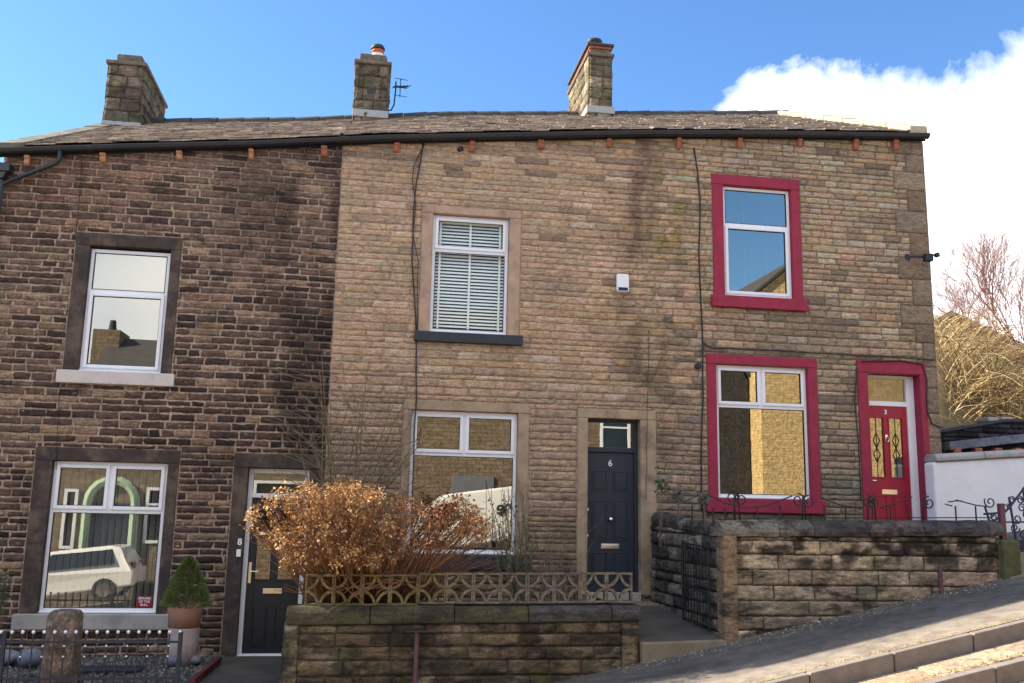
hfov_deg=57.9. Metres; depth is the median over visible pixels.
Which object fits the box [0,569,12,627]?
garden plant
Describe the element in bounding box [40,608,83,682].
stone post
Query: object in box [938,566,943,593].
marker post
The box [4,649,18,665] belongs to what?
boulder
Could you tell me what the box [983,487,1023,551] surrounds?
garden gate
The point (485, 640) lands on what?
garden wall
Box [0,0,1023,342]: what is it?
sky
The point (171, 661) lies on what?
boulder
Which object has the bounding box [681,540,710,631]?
garden gate
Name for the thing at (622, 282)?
alarm box
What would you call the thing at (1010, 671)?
kerb
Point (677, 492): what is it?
wall railing
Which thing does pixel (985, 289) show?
bare tree
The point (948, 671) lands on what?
gutter litter
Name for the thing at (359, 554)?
dried shrub
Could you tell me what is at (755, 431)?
window
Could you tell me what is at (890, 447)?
door
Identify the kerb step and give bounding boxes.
[640,639,726,663]
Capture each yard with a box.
[2,656,281,682]
[988,530,1023,627]
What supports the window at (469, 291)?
in the terraced house at (484, 258)
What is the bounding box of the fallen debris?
[618,576,1022,672]
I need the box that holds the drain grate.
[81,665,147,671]
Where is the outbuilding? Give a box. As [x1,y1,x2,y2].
[940,417,1023,453]
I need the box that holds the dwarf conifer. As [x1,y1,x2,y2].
[159,555,212,608]
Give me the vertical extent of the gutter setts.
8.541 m
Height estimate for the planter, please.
0.746 m
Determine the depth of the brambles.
29.38 m
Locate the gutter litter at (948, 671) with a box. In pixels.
[894,651,1023,682]
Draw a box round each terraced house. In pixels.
[0,54,351,656]
[320,44,666,605]
[567,37,942,600]
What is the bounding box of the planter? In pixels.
[167,602,202,666]
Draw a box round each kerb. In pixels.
[762,619,1023,682]
[918,657,1023,682]
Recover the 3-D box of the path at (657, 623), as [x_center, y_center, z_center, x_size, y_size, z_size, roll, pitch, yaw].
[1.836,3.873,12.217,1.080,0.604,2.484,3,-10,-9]
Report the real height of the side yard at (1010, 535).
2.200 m
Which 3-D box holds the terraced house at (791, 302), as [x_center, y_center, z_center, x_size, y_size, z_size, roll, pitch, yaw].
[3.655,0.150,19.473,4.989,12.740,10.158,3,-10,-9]
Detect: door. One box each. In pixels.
[221,453,324,655]
[576,408,659,605]
[856,360,929,520]
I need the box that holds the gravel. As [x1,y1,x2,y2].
[2,655,224,682]
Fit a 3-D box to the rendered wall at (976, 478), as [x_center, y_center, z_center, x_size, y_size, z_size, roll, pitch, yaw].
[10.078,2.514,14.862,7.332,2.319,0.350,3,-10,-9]
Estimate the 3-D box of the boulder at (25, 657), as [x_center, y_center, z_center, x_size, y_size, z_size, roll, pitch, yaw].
[-5.865,3.849,11.271,0.298,0.233,0.236,3,-10,-9]
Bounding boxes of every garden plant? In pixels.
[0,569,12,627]
[654,465,670,546]
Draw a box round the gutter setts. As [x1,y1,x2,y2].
[853,639,1023,682]
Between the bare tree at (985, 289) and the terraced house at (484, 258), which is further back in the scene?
the bare tree at (985, 289)
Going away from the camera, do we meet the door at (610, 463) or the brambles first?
the door at (610, 463)
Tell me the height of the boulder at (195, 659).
0.128 m
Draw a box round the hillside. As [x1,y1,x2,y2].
[934,330,1022,426]
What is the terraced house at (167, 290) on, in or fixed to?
on the ground
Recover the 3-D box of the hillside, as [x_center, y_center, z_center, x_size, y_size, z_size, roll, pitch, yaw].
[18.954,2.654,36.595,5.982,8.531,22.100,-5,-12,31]
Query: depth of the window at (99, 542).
12.62 m
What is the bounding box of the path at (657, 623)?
[638,606,722,661]
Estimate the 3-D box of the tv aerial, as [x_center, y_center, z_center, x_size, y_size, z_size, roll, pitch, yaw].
[-2.268,-4.983,18.589,0.353,0.700,0.788,6,-11,-23]
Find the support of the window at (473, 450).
in the terraced house at (484, 258)
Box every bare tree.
[929,205,1023,366]
[933,273,1012,321]
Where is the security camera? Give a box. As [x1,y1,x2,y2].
[905,252,939,261]
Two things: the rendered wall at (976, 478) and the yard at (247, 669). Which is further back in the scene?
the rendered wall at (976, 478)
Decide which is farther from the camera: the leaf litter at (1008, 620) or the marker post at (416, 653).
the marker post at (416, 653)
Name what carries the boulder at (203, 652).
on the gravel
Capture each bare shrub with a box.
[245,351,435,597]
[473,476,601,603]
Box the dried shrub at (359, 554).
[236,474,501,610]
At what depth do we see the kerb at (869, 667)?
9.05 m
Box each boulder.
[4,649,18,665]
[17,648,40,667]
[165,656,176,666]
[190,655,202,664]
[198,648,213,657]
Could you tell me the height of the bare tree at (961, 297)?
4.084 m
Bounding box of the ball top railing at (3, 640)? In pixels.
[0,630,182,682]
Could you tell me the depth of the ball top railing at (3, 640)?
10.23 m
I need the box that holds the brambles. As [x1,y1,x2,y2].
[933,302,1023,424]
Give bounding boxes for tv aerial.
[389,78,410,110]
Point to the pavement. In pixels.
(771, 656)
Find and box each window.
[11,446,180,629]
[56,232,182,386]
[394,400,530,569]
[414,205,522,345]
[705,354,826,513]
[711,174,808,311]
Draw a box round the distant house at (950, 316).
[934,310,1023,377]
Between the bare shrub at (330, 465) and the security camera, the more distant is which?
the security camera
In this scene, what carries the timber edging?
on the yard at (247, 669)
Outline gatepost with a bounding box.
[997,503,1021,578]
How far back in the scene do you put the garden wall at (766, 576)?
11.51 m
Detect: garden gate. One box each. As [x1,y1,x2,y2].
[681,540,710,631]
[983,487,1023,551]
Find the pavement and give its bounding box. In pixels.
[555,576,1023,682]
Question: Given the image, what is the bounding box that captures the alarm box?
[616,274,628,291]
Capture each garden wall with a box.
[279,572,640,682]
[650,512,1004,642]
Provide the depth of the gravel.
11.15 m
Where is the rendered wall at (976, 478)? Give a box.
[924,449,1023,531]
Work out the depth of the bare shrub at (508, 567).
12.61 m
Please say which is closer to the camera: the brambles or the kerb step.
the kerb step
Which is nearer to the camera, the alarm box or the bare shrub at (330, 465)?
the bare shrub at (330, 465)
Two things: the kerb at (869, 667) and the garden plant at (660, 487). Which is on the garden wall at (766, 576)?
the garden plant at (660, 487)
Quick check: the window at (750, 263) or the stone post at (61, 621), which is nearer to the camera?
the stone post at (61, 621)
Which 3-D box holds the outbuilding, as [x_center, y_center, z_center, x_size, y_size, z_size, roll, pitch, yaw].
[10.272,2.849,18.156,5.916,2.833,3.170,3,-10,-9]
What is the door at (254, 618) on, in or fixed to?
in the terraced house at (167, 290)
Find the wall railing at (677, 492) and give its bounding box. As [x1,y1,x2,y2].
[671,487,990,525]
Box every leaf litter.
[745,615,1023,682]
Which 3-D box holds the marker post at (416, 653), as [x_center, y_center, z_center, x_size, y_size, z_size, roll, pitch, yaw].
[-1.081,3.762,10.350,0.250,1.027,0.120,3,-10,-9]
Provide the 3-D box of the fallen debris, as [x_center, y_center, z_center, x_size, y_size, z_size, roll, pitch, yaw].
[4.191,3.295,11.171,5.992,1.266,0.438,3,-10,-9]
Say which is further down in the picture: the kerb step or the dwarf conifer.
the kerb step
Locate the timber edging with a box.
[189,656,221,682]
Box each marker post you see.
[406,630,427,682]
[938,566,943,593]

